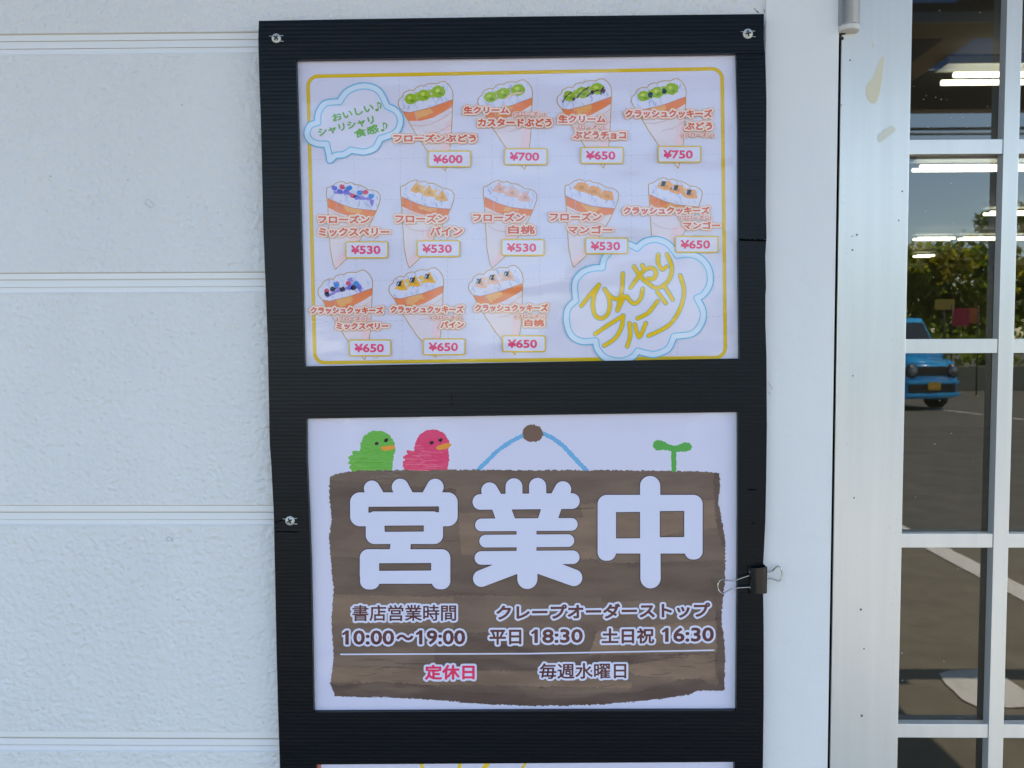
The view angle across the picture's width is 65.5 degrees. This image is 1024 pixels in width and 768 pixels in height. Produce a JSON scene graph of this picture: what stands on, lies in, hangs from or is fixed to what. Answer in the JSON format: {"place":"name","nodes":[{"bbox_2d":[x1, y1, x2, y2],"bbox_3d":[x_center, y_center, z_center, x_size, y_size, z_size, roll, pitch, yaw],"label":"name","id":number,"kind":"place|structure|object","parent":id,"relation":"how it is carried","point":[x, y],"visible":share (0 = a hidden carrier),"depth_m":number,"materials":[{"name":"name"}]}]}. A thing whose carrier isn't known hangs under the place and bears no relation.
{"place":"outdoors","nodes":[
{"label":"outdoors","id":0,"kind":"place"},
{"bbox_2d":[897,426,1023,767],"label":"shop floor","id":1,"kind":"structure","parent":0,"point":[943,595],"depth_m":4.39,"materials":[{"name":"grey asphalt"}]},
{"bbox_2d":[907,0,1023,265],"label":"shop ceiling","id":2,"kind":"structure","parent":0,"point":[940,201],"depth_m":4.83,"materials":[{"name":"grey"}]},
{"bbox_2d":[911,249,936,256],"bbox_3d":[5.804,-1.841,11.220,0.300,0.097,0.135,0,3,1],"label":"ceiling light","id":3,"kind":"object","parent":2,"relation":"attached to","point":[924,251],"visible":1,"depth_m":11.16,"materials":[{"name":"grey"}]},
{"bbox_2d":[911,231,957,240],"bbox_3d":[4.987,-1.752,9.408,0.490,0.097,0.135,0,3,1],"label":"ceiling light","id":4,"kind":"object","parent":2,"relation":"attached to","point":[932,233],"visible":1,"depth_m":9.35,"materials":[{"name":"grey"}]},
{"bbox_2d":[909,156,1023,171],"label":"ceiling light","id":5,"kind":"object","parent":2,"relation":"attached to","point":[959,159],"visible":0.61,"depth_m":5.62,"materials":[{"name":"grey"}]},
{"bbox_2d":[935,55,1023,85],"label":"ceiling light","id":6,"kind":"object","parent":2,"relation":"attached to","point":[973,66],"visible":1,"depth_m":3.71,"materials":[{"name":"grey"}]},
{"bbox_2d":[956,230,1023,239],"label":"ceiling light","id":7,"kind":"object","parent":2,"relation":"attached to","point":[1020,232],"visible":0.51,"depth_m":9.34,"materials":[{"name":"grey"}]},
{"bbox_2d":[980,203,1023,215],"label":"ceiling light","id":8,"kind":"object","parent":2,"relation":"attached to","point":[993,206],"visible":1,"depth_m":7.56,"materials":[{"name":"grey"}]},
{"label":"ground","id":9,"kind":"structure","parent":0,"visible":0},
{"bbox_2d":[0,0,838,767],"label":"exterior wall","id":10,"kind":"structure","parent":9,"relation":"on","point":[136,572],"depth_m":0.75,"materials":[{"name":"paint"}]},
{"bbox_2d":[258,14,766,767],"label":"notice board","id":11,"kind":"object","parent":10,"relation":"attached to","point":[300,396],"visible":1,"depth_m":0.73,"materials":[{"name":"black plastic"}]},
{"bbox_2d":[298,55,737,365],"bbox_3d":[0.006,-0.158,0.732,0.416,0.295,0.002,0,3,1],"label":"menu poster","id":12,"kind":"object","parent":11,"relation":"attached to","point":[514,210],"visible":1,"depth_m":0.73,"materials":[{"name":"white paper"}]},
{"bbox_2d":[308,412,736,709],"bbox_3d":[0.010,0.169,0.748,0.414,0.298,0.001,0,3,1],"label":"opening hours poster","id":13,"kind":"object","parent":11,"relation":"attached to","point":[580,561],"visible":1,"depth_m":0.75,"materials":[{"name":"white paper"}]},
{"bbox_2d":[317,762,732,767],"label":"poster","id":14,"kind":"object","parent":11,"relation":"attached to","point":[631,765],"visible":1,"depth_m":0.76,"materials":[{"name":"white paper"}]},
{"bbox_2d":[717,564,782,593],"bbox_3d":[0.221,0.181,0.737,0.065,0.026,0.015,-1,3,-13],"label":"binder clip","id":15,"kind":"object","parent":11,"relation":"attached to","point":[758,578],"visible":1,"depth_m":0.73,"materials":[{"name":"black metal"}]},
{"bbox_3d":[2.664,-0.195,0.755,4.731,3.100,0.122,0,3,1],"label":"entrance wall","id":16,"kind":"object","parent":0,"visible":0},
{"bbox_2d":[827,0,1023,767],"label":"shop door","id":17,"kind":"structure","parent":16,"relation":"attached to","point":[877,147],"depth_m":0.74,"materials":[{"name":"white metal"}]}
]}

